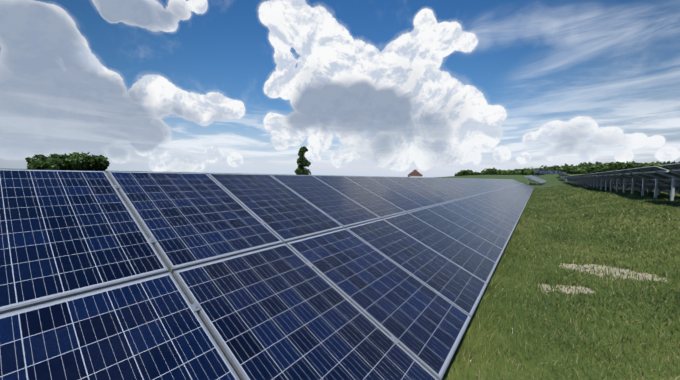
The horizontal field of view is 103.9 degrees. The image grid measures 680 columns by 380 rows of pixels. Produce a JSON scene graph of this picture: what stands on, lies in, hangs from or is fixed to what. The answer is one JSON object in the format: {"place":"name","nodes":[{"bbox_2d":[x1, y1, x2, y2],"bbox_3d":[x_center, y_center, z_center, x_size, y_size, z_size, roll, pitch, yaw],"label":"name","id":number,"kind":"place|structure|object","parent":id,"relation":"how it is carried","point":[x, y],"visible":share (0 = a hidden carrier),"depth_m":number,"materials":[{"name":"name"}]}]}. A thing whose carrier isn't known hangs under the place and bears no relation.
{"place":"outdoors","nodes":[
{"label":"outdoors","id":0,"kind":"place"},
{"bbox_2d":[0,168,678,378],"bbox_3d":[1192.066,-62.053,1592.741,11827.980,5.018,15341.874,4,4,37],"label":"ground","id":1,"kind":"structure","parent":0,"point":[554,180],"depth_m":48.06,"materials":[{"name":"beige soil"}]},
{"bbox_2d":[26,160,58,169],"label":"tree","id":2,"kind":"object","parent":1,"relation":"on","point":[37,165],"visible":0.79,"depth_m":72.71,"materials":[{"name":"green plant"}]},
{"bbox_2d":[25,154,87,170],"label":"tree","id":3,"kind":"object","parent":1,"relation":"on","point":[70,162],"visible":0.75,"depth_m":80.58,"materials":[{"name":"green plant"}]},
{"bbox_2d":[63,152,109,170],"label":"tree","id":4,"kind":"object","parent":1,"relation":"on","point":[94,162],"visible":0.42,"depth_m":90.63,"materials":[{"name":"green plant"}]},
{"bbox_2d":[0,169,533,379],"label":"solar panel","id":5,"kind":"object","parent":1,"relation":"on","point":[300,277],"visible":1,"depth_m":2.01,"materials":[{"name":"glass"}]},
{"bbox_2d":[295,146,310,174],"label":"birch tree","id":6,"kind":"object","parent":1,"relation":"on","point":[302,161],"visible":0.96,"depth_m":97.38,"materials":[{"name":"green plant"}]},
{"bbox_2d":[408,169,422,176],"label":"house","id":7,"kind":"structure","parent":1,"relation":"on","point":[414,173],"depth_m":199.80,"materials":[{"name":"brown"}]},
{"bbox_2d":[460,169,475,175],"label":"tree","id":8,"kind":"object","parent":1,"relation":"on","point":[466,172],"visible":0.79,"depth_m":204.41,"materials":[{"name":"green plant"}]},
{"bbox_2d":[481,168,498,174],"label":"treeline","id":9,"kind":"object","parent":1,"relation":"on","point":[493,171],"visible":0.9,"depth_m":230.14,"materials":[{"name":"green plant"}]},
{"bbox_2d":[509,169,532,174],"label":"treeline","id":10,"kind":"object","parent":1,"relation":"on","point":[517,171],"visible":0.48,"depth_m":203.44,"materials":[{"name":"green plant"}]},
{"bbox_2d":[522,168,537,174],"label":"treeline","id":11,"kind":"object","parent":1,"relation":"on","point":[529,172],"visible":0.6,"depth_m":199.28,"materials":[{"name":"green plant"}]},
{"bbox_2d":[524,175,545,184],"bbox_3d":[44.264,-2.086,60.033,3.057,2.209,9.188,4,7,43],"label":"solar panel","id":12,"kind":"object","parent":1,"relation":"on","point":[534,179],"visible":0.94,"depth_m":59.07,"materials":[{"name":"metal"}]},
{"bbox_2d":[536,165,555,174],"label":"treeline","id":13,"kind":"object","parent":1,"relation":"on","point":[545,169],"visible":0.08,"depth_m":191.52,"materials":[{"name":"green plant"}]},
{"bbox_2d":[533,170,562,175],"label":"solar panels","id":14,"kind":"object","parent":1,"relation":"on","point":[546,172],"visible":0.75,"depth_m":120.77,"materials":[{"name":"glass"}]},
{"bbox_2d":[534,184,571,187],"bbox_3d":[35.478,-0.642,44.293,5.764,0.989,0.200,4,4,37],"label":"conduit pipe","id":15,"kind":"object","parent":1,"relation":"on","point":[550,186],"visible":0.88,"depth_m":44.56,"materials":[{"name":"grey metal"}]},
{"bbox_2d":[560,173,569,180],"bbox_3d":[54.259,-2.786,63.050,3.057,2.172,14.248,4,4,37],"label":"solar panel","id":16,"kind":"object","parent":1,"relation":"on","point":[563,174],"visible":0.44,"depth_m":62.06,"materials":[{"name":"metal"}]},
{"bbox_2d":[548,165,583,173],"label":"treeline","id":17,"kind":"object","parent":1,"relation":"on","point":[568,169],"visible":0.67,"depth_m":163.03,"materials":[{"name":"green plant"}]},
{"bbox_2d":[573,164,599,173],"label":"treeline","id":18,"kind":"object","parent":1,"relation":"on","point":[586,169],"visible":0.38,"depth_m":173.94,"materials":[{"name":"green plant"}]},
{"bbox_2d":[595,161,629,172],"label":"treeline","id":19,"kind":"object","parent":1,"relation":"on","point":[603,167],"visible":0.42,"depth_m":147.95,"materials":[{"name":"green plant"}]},
{"bbox_2d":[565,166,679,200],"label":"solar panels","id":20,"kind":"object","parent":1,"relation":"on","point":[656,179],"visible":0.98,"depth_m":16.77,"materials":[{"name":"metal"}]},
{"bbox_2d":[606,163,644,170],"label":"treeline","id":21,"kind":"object","parent":1,"relation":"on","point":[634,165],"visible":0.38,"depth_m":140.89,"materials":[{"name":"green plant"}]},
{"bbox_2d":[647,162,674,169],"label":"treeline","id":22,"kind":"object","parent":1,"relation":"on","point":[661,164],"visible":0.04,"depth_m":139.21,"materials":[{"name":"green plant"}]},
{"bbox_2d":[660,163,679,174],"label":"solar panel","id":23,"kind":"object","parent":1,"relation":"on","point":[675,167],"visible":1,"depth_m":10.45,"materials":[{"name":"metal"}]},
{"bbox_2d":[0,0,679,176],"label":"sky","id":24,"kind":"structure","parent":0,"point":[386,88],"materials":[{"name":"blue"}]},
{"bbox_2d":[441,224,679,379],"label":"grass","id":25,"kind":"structure","parent":0,"point":[565,333],"depth_m":3.04,"materials":[{"name":"green plant"}]},
{"bbox_2d":[516,184,679,235],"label":"grass","id":26,"kind":"structure","parent":0,"point":[627,210],"depth_m":10.95,"materials":[{"name":"green plant"}]}
]}

